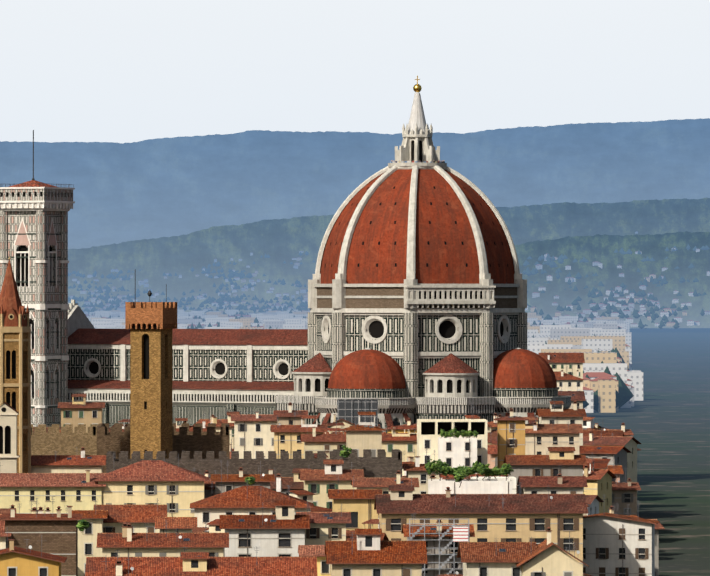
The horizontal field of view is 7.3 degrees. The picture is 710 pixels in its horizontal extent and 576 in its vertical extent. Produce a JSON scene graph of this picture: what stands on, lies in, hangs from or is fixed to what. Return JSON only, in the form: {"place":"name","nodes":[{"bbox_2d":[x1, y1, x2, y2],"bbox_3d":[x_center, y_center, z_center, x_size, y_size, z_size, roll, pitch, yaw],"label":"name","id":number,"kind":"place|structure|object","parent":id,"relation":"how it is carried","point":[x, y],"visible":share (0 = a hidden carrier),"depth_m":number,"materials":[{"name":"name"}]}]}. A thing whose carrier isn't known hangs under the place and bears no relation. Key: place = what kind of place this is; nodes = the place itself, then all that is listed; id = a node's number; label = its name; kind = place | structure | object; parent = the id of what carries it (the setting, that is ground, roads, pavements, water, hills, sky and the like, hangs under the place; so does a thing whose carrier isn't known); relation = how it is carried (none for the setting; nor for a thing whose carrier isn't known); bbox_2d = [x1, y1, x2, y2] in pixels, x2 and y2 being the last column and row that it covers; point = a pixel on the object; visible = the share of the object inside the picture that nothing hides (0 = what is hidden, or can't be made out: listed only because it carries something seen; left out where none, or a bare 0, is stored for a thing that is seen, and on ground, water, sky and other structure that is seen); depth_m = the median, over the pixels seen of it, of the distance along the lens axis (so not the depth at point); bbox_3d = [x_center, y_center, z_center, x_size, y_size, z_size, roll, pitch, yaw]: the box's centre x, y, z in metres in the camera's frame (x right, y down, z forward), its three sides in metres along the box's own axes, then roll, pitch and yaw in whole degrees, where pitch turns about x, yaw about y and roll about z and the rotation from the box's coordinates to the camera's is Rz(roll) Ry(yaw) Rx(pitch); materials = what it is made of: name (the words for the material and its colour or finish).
{"place":"outdoors","nodes":[
{"label":"outdoors","id":0,"kind":"place"},
{"bbox_2d":[0,520,10,549],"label":"house","id":1,"kind":"structure","parent":0,"point":[3,535],"depth_m":846.13,"materials":[{"name":"tile"}]},
{"bbox_2d":[0,507,16,513],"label":"house","id":2,"kind":"structure","parent":0,"point":[5,510],"depth_m":973.09,"materials":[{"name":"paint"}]},
{"bbox_2d":[0,539,66,575],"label":"house","id":3,"kind":"structure","parent":0,"point":[16,561],"depth_m":794.74,"materials":[{"name":"paint"}]},
{"bbox_2d":[19,500,50,513],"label":"house","id":4,"kind":"structure","parent":0,"point":[47,510],"depth_m":953.84,"materials":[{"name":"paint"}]},
{"bbox_2d":[0,496,82,575],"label":"house","id":5,"kind":"structure","parent":0,"point":[55,534],"depth_m":846.88,"materials":[{"name":"brown stone"}]},
{"bbox_2d":[30,507,67,513],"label":"house","id":6,"kind":"structure","parent":0,"point":[33,509],"depth_m":918.67,"materials":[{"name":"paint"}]},
{"bbox_2d":[0,470,106,513],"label":"house","id":7,"kind":"structure","parent":0,"point":[79,491],"depth_m":1020.90,"materials":[{"name":"paint"}]},
{"bbox_2d":[31,447,105,472],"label":"house","id":8,"kind":"structure","parent":0,"point":[81,463],"depth_m":1131.95,"materials":[{"name":"tile"}]},
{"bbox_2d":[57,393,105,432],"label":"house","id":9,"kind":"structure","parent":0,"point":[75,414],"depth_m":1398.74,"materials":[{"name":"paint"}]},
{"bbox_2d":[72,504,108,575],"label":"house","id":10,"kind":"structure","parent":0,"point":[87,541],"depth_m":889.27,"materials":[{"name":"paint"}]},
{"bbox_2d":[93,498,166,532],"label":"house","id":11,"kind":"structure","parent":0,"point":[140,518],"depth_m":898.97,"materials":[{"name":"tile"}]},
{"bbox_2d":[93,453,208,516],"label":"house","id":12,"kind":"structure","parent":0,"point":[177,490],"depth_m":1021.79,"materials":[{"name":"paint"}]},
{"bbox_2d":[96,523,228,556],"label":"house","id":13,"kind":"structure","parent":0,"point":[125,542],"depth_m":832.45,"materials":[{"name":"tile"}]},
{"bbox_2d":[155,517,196,532],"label":"house","id":14,"kind":"structure","parent":0,"point":[172,524],"depth_m":875.08,"materials":[{"name":"tile"}]},
{"bbox_2d":[175,413,211,431],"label":"house","id":15,"kind":"structure","parent":0,"point":[185,420],"depth_m":1443.50,"materials":[{"name":"paint"}]},
{"bbox_2d":[192,522,208,532],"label":"house","id":16,"kind":"structure","parent":0,"point":[200,529],"depth_m":918.92,"materials":[{"name":"tile"}]},
{"bbox_2d":[85,547,317,575],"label":"house","id":17,"kind":"structure","parent":0,"point":[194,564],"depth_m":756.94,"materials":[{"name":"tile"}]},
{"bbox_2d":[194,412,227,424],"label":"house","id":18,"kind":"structure","parent":0,"point":[207,420],"depth_m":1504.37,"materials":[{"name":"paint"}]},
{"bbox_2d":[206,519,224,556],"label":"house","id":19,"kind":"structure","parent":0,"point":[213,526],"depth_m":903.58,"materials":[{"name":"paint"}]},
{"bbox_2d":[192,468,258,478],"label":"house","id":20,"kind":"structure","parent":0,"point":[206,473],"depth_m":1069.27,"materials":[{"name":"paint"}]},
{"bbox_2d":[205,408,251,448],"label":"house","id":21,"kind":"structure","parent":0,"point":[229,421],"depth_m":1336.80,"materials":[{"name":"paint"}]},
{"bbox_2d":[230,439,233,458],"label":"house","id":22,"kind":"structure","parent":0,"point":[231,449],"depth_m":1328.63,"materials":[{"name":"paint"}]},
{"bbox_2d":[190,473,314,532],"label":"house","id":23,"kind":"structure","parent":0,"point":[246,500],"depth_m":959.68,"materials":[{"name":"tile"}]},
{"bbox_2d":[219,500,309,556],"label":"house","id":24,"kind":"structure","parent":0,"point":[281,533],"depth_m":874.54,"materials":[{"name":"paint"}]},
{"bbox_2d":[268,468,310,494],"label":"house","id":25,"kind":"structure","parent":0,"point":[294,483],"depth_m":1068.05,"materials":[{"name":"tile"}]},
{"bbox_2d":[270,412,327,458],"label":"house","id":26,"kind":"structure","parent":0,"point":[286,437],"depth_m":1283.24,"materials":[{"name":"paint"}]},
{"bbox_2d":[286,486,331,511],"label":"house","id":27,"kind":"structure","parent":0,"point":[305,495],"depth_m":990.89,"materials":[{"name":"tile"}]},
{"bbox_2d":[298,545,329,575],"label":"house","id":28,"kind":"structure","parent":0,"point":[323,567],"depth_m":804.20,"materials":[{"name":"tile"}]},
{"bbox_2d":[296,503,350,544],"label":"house","id":29,"kind":"structure","parent":0,"point":[327,526],"depth_m":883.61,"materials":[{"name":"paint"}]},
{"bbox_2d":[299,460,363,508],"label":"house","id":30,"kind":"structure","parent":0,"point":[318,483],"depth_m":1041.34,"materials":[{"name":"paint"}]},
{"bbox_2d":[325,428,343,433],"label":"house","id":31,"kind":"structure","parent":0,"point":[334,429],"depth_m":1349.80,"materials":[{"name":"tile"}]},
{"bbox_2d":[324,423,350,431],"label":"house","id":32,"kind":"structure","parent":0,"point":[334,424],"depth_m":1489.09,"materials":[{"name":"paint"}]},
{"bbox_2d":[0,118,709,248],"bbox_3d":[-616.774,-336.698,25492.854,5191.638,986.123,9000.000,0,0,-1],"label":"hills","id":33,"kind":"structure","parent":0,"point":[155,188],"depth_m":25582.10,"materials":[{"name":"blue"}]},
{"bbox_2d":[0,0,709,143],"label":"sky","id":34,"kind":"structure","parent":0,"point":[116,71],"materials":[{"name":"white"}]},
{"bbox_2d":[328,478,382,529],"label":"house","id":35,"kind":"structure","parent":0,"point":[358,504],"depth_m":974.00,"materials":[{"name":"paint"}]},
{"bbox_2d":[346,519,378,532],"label":"house","id":36,"kind":"structure","parent":0,"point":[373,521],"depth_m":957.57,"materials":[{"name":"tile"}]},
{"bbox_2d":[342,412,385,456],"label":"house","id":37,"kind":"structure","parent":0,"point":[360,436],"depth_m":1174.96,"materials":[{"name":"paint"}]},
{"bbox_2d":[325,522,427,575],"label":"house","id":38,"kind":"structure","parent":0,"point":[368,552],"depth_m":793.38,"materials":[{"name":"tile"}]},
{"bbox_2d":[351,470,418,493],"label":"house","id":39,"kind":"structure","parent":0,"point":[371,483],"depth_m":1019.99,"materials":[{"name":"tile"}]},
{"bbox_2d":[68,198,709,314],"bbox_3d":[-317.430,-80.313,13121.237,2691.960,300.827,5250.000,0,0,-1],"label":"hills","id":40,"kind":"structure","parent":0,"point":[279,242],"depth_m":13054.22,"materials":[{"name":"plant"}]},
{"bbox_2d":[382,426,416,461],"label":"house","id":41,"kind":"structure","parent":0,"point":[406,444],"depth_m":1243.52,"materials":[{"name":"paint"}]},
{"bbox_2d":[385,418,416,433],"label":"house","id":42,"kind":"structure","parent":0,"point":[409,420],"depth_m":1487.53,"materials":[{"name":"paint"}]},
{"bbox_2d":[395,425,416,433],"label":"house","id":43,"kind":"structure","parent":0,"point":[413,426],"depth_m":1425.82,"materials":[{"name":"paint"}]},
{"bbox_2d":[402,454,414,475],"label":"house","id":44,"kind":"structure","parent":0,"point":[409,462],"depth_m":1204.60,"materials":[{"name":"tile"}]},
{"bbox_2d":[402,448,438,493],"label":"house","id":45,"kind":"structure","parent":0,"point":[417,469],"depth_m":1066.93,"materials":[{"name":"paint"}]},
{"bbox_2d":[401,513,474,575],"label":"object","id":46,"kind":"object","parent":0,"point":[432,547],"depth_m":868.58,"materials":[{"name":"metal"}]},
{"bbox_2d":[409,519,468,575],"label":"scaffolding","id":47,"kind":"object","parent":46,"relation":"attached to","point":[460,534],"depth_m":867.23,"materials":[{"name":"silver metal"}]},
{"bbox_2d":[439,474,453,477],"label":"house","id":48,"kind":"structure","parent":0,"point":[443,476],"depth_m":1104.42,"materials":[{"name":"tile"}]},
{"bbox_2d":[426,464,467,493],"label":"house","id":49,"kind":"structure","parent":0,"point":[433,476],"depth_m":1036.70,"materials":[{"name":"paint"}]},
{"bbox_2d":[438,562,462,575],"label":"house","id":50,"kind":"structure","parent":0,"point":[457,573],"depth_m":819.60,"materials":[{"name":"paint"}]},
{"bbox_2d":[417,406,486,473],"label":"house","id":51,"kind":"structure","parent":0,"point":[428,432],"depth_m":1177.32,"materials":[{"name":"paint"}]},
{"bbox_2d":[76,428,513,532],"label":"green plants","id":52,"kind":"object","parent":51,"relation":"on","point":[459,473],"visible":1,"depth_m":1011.26,"materials":[{"name":"green plant"}]},
{"bbox_2d":[442,474,507,478],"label":"house","id":53,"kind":"structure","parent":0,"point":[474,475],"depth_m":1143.35,"materials":[{"name":"tile"}]},
{"bbox_2d":[374,477,587,565],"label":"house","id":54,"kind":"structure","parent":0,"point":[509,517],"depth_m":923.33,"materials":[{"name":"paint"}]},
{"bbox_2d":[487,445,496,468],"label":"house","id":55,"kind":"structure","parent":0,"point":[492,454],"depth_m":1251.98,"materials":[{"name":"paint"}]},
{"bbox_2d":[487,424,496,435],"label":"house","id":56,"kind":"structure","parent":0,"point":[490,432],"depth_m":1470.67,"materials":[{"name":"paint"}]},
{"bbox_2d":[487,436,496,439],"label":"house","id":57,"kind":"structure","parent":0,"point":[492,438],"depth_m":1412.28,"materials":[{"name":"tile"}]},
{"bbox_2d":[487,440,496,444],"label":"house","id":58,"kind":"structure","parent":0,"point":[494,442],"depth_m":1312.42,"materials":[{"name":"paint"}]},
{"bbox_2d":[470,477,515,493],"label":"house","id":59,"kind":"structure","parent":0,"point":[513,479],"depth_m":1034.72,"materials":[{"name":"paint"}]},
{"bbox_2d":[457,542,537,575],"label":"house","id":60,"kind":"structure","parent":0,"point":[491,558],"depth_m":797.51,"materials":[{"name":"tile"}]},
{"bbox_2d":[487,413,517,429],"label":"house","id":61,"kind":"structure","parent":0,"point":[493,424],"depth_m":1486.13,"materials":[{"name":"paint"}]},
{"bbox_2d":[503,447,586,493],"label":"house","id":62,"kind":"structure","parent":0,"point":[566,461],"depth_m":1101.96,"materials":[{"name":"tile"}]},
{"bbox_2d":[516,527,588,575],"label":"house","id":63,"kind":"structure","parent":0,"point":[551,559],"depth_m":792.69,"materials":[{"name":"paint"}]},
{"bbox_2d":[517,469,587,493],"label":"house","id":64,"kind":"structure","parent":0,"point":[560,484],"depth_m":1034.17,"materials":[{"name":"tile"}]},
{"bbox_2d":[535,401,586,445],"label":"house","id":65,"kind":"structure","parent":0,"point":[574,415],"depth_m":1307.65,"materials":[{"name":"paint"}]},
{"bbox_2d":[538,353,584,378],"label":"house","id":66,"kind":"structure","parent":0,"point":[573,362],"depth_m":2403.10,"materials":[{"name":"paint"}]},
{"bbox_2d":[553,367,583,390],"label":"house","id":67,"kind":"structure","parent":0,"point":[569,382],"depth_m":2102.69,"materials":[{"name":"paint"}]},
{"bbox_2d":[558,383,585,408],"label":"house","id":68,"kind":"structure","parent":0,"point":[578,396],"depth_m":1755.41,"materials":[{"name":"paint"}]},
{"bbox_2d":[583,417,602,429],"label":"house","id":69,"kind":"structure","parent":0,"point":[588,423],"depth_m":1427.50,"materials":[{"name":"paint"}]},
{"bbox_2d":[583,491,603,514],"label":"house","id":70,"kind":"structure","parent":0,"point":[592,501],"depth_m":1085.87,"materials":[{"name":"paint"}]},
{"bbox_2d":[583,459,610,468],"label":"house","id":71,"kind":"structure","parent":0,"point":[600,463],"depth_m":1186.43,"materials":[{"name":"tile"}]},
{"bbox_2d":[583,459,616,512],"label":"house","id":72,"kind":"structure","parent":0,"point":[599,482],"depth_m":1125.82,"materials":[{"name":"paint"}]},
{"bbox_2d":[583,429,623,435],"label":"house","id":73,"kind":"structure","parent":0,"point":[604,432],"depth_m":1388.29,"materials":[{"name":"tile"}]},
{"bbox_2d":[579,434,631,482],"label":"house","id":74,"kind":"structure","parent":0,"point":[617,455],"depth_m":1272.21,"materials":[{"name":"tile"}]},
{"bbox_2d":[583,505,639,517],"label":"house","id":75,"kind":"structure","parent":0,"point":[610,510],"depth_m":996.45,"materials":[{"name":"paint"}]},
{"bbox_2d":[514,231,709,327],"bbox_3d":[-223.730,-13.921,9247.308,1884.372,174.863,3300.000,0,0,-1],"label":"hills","id":76,"kind":"structure","parent":0,"point":[597,248],"depth_m":8824.85,"materials":[{"name":"blue"}]},
{"bbox_2d":[583,431,640,481],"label":"house","id":77,"kind":"structure","parent":0,"point":[629,443],"depth_m":1331.72,"materials":[{"name":"paint"}]},
{"bbox_2d":[594,423,633,436],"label":"house","id":78,"kind":"structure","parent":0,"point":[628,432],"depth_m":1445.37,"materials":[{"name":"paint"}]},
{"bbox_2d":[583,496,659,575],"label":"house","id":79,"kind":"structure","parent":0,"point":[617,545],"depth_m":937.29,"materials":[{"name":"paint"}]},
{"bbox_2d":[612,467,640,514],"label":"house","id":80,"kind":"structure","parent":0,"point":[624,495],"depth_m":1199.77,"materials":[{"name":"paint"}]},
{"bbox_2d":[612,504,664,575],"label":"house","id":81,"kind":"structure","parent":0,"point":[658,526],"depth_m":956.77,"materials":[{"name":"paint"}]},
{"bbox_2d":[586,328,709,575],"bbox_3d":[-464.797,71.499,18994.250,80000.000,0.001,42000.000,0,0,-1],"label":"ground","id":82,"kind":"structure","parent":0,"point":[666,420],"depth_m":2073.83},
{"bbox_2d":[0,402,19,472],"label":"facade","id":83,"kind":"structure","parent":82,"relation":"on","point":[9,456],"depth_m":1081.36,"materials":[{"name":"paint"}]},
{"bbox_2d":[0,251,30,472],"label":"church tower","id":84,"kind":"structure","parent":82,"relation":"on","point":[15,360],"depth_m":1125.81,"materials":[{"name":"stone"}]},
{"bbox_2d":[0,130,74,426],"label":"campanile","id":85,"kind":"structure","parent":82,"relation":"on","point":[33,226],"depth_m":1566.51,"materials":[{"name":"stone"}]},
{"bbox_2d":[31,424,98,454],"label":"crenellated wall","id":86,"kind":"structure","parent":82,"relation":"on","point":[66,441],"depth_m":1170.84,"materials":[{"name":"brown stone"}]},
{"bbox_2d":[109,416,129,431],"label":"house","id":87,"kind":"structure","parent":82,"relation":"on","point":[124,421],"depth_m":1499.90,"materials":[{"name":"paint"}]},
{"bbox_2d":[125,269,176,458],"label":"crenellated tower","id":88,"kind":"structure","parent":82,"relation":"on","point":[150,325],"depth_m":1146.50,"materials":[{"name":"stone"}]},
{"bbox_2d":[97,423,229,472],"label":"crenellated wall","id":89,"kind":"structure","parent":82,"relation":"on","point":[116,439],"depth_m":1159.49,"materials":[{"name":"brown stone"}]},
{"bbox_2d":[204,479,214,498],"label":"house","id":90,"kind":"structure","parent":82,"relation":"on","point":[209,491],"depth_m":1035.50,"materials":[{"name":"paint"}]},
{"bbox_2d":[106,451,333,478],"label":"crenellated wall","id":91,"kind":"structure","parent":82,"relation":"on","point":[284,465],"depth_m":1074.79,"materials":[{"name":"black stone"}]},
{"bbox_2d":[211,460,274,494],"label":"house","id":92,"kind":"structure","parent":82,"relation":"on","point":[231,481],"depth_m":1033.27,"materials":[{"name":"tile"}]},
{"bbox_2d":[231,410,276,458],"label":"house","id":93,"kind":"structure","parent":82,"relation":"on","point":[253,433],"depth_m":1306.82,"materials":[{"name":"paint"}]},
{"bbox_2d":[273,402,307,424],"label":"house","id":94,"kind":"structure","parent":82,"relation":"on","point":[287,417],"depth_m":1306.01,"materials":[{"name":"paint"}]},
{"bbox_2d":[68,76,571,433],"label":"cathedral","id":95,"kind":"structure","parent":82,"relation":"on","point":[417,295],"depth_m":1532.03,"materials":[{"name":"white"}]},
{"bbox_2d":[337,398,377,426],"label":"scaffolding","id":96,"kind":"object","parent":95,"relation":"attached to","point":[348,410],"visible":0.38,"depth_m":1499.37,"materials":[{"name":"silver metal"}]},
{"bbox_2d":[391,160,444,162],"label":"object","id":97,"kind":"object","parent":95,"relation":"on","point":[442,161],"visible":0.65,"depth_m":1545.58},
{"bbox_2d":[300,419,345,458],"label":"house","id":98,"kind":"structure","parent":82,"relation":"on","point":[314,442],"depth_m":1237.33,"materials":[{"name":"paint"}]},
{"bbox_2d":[329,414,354,428],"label":"house","id":99,"kind":"structure","parent":82,"relation":"on","point":[347,423],"depth_m":1499.01,"materials":[{"name":"paint"}]},
{"bbox_2d":[324,425,385,433],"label":"house","id":100,"kind":"structure","parent":82,"relation":"on","point":[345,432],"depth_m":1471.06,"materials":[{"name":"paint"}]},
{"bbox_2d":[333,449,401,477],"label":"crenellated wall","id":101,"kind":"structure","parent":82,"relation":"on","point":[381,465],"depth_m":1065.41,"materials":[{"name":"black stone"}]},
{"bbox_2d":[346,532,388,540],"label":"house","id":102,"kind":"structure","parent":82,"relation":"on","point":[383,537],"depth_m":903.05,"materials":[{"name":"paint"}]},
{"bbox_2d":[68,231,709,412],"bbox_3d":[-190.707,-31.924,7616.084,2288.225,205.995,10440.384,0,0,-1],"label":"city","id":103,"kind":"object","parent":82,"relation":"on","point":[612,381],"visible":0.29,"depth_m":7692.87,"materials":[{"name":"white"}]},
{"bbox_2d":[438,422,476,478],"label":"house","id":104,"kind":"structure","parent":82,"relation":"on","point":[455,452],"depth_m":1166.86,"materials":[{"name":"paint"}]},
{"bbox_2d":[428,479,511,493],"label":"terrace wall","id":105,"kind":"structure","parent":82,"relation":"on","point":[481,486],"depth_m":1008.32,"materials":[{"name":"paint"}]},
{"bbox_2d":[464,412,479,418],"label":"house","id":106,"kind":"structure","parent":82,"relation":"on","point":[472,417],"depth_m":1489.42,"materials":[{"name":"paint"}]},
{"bbox_2d":[493,408,528,468],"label":"house","id":107,"kind":"structure","parent":82,"relation":"on","point":[511,434],"depth_m":1183.86,"materials":[{"name":"paint"}]},
{"bbox_2d":[521,417,582,454],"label":"house","id":108,"kind":"structure","parent":82,"relation":"on","point":[540,439],"depth_m":1232.33,"materials":[{"name":"paint"}]},
{"bbox_2d":[606,453,623,482],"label":"house","id":109,"kind":"structure","parent":82,"relation":"on","point":[615,470],"depth_m":1232.51,"materials":[{"name":"tile"}]}
]}

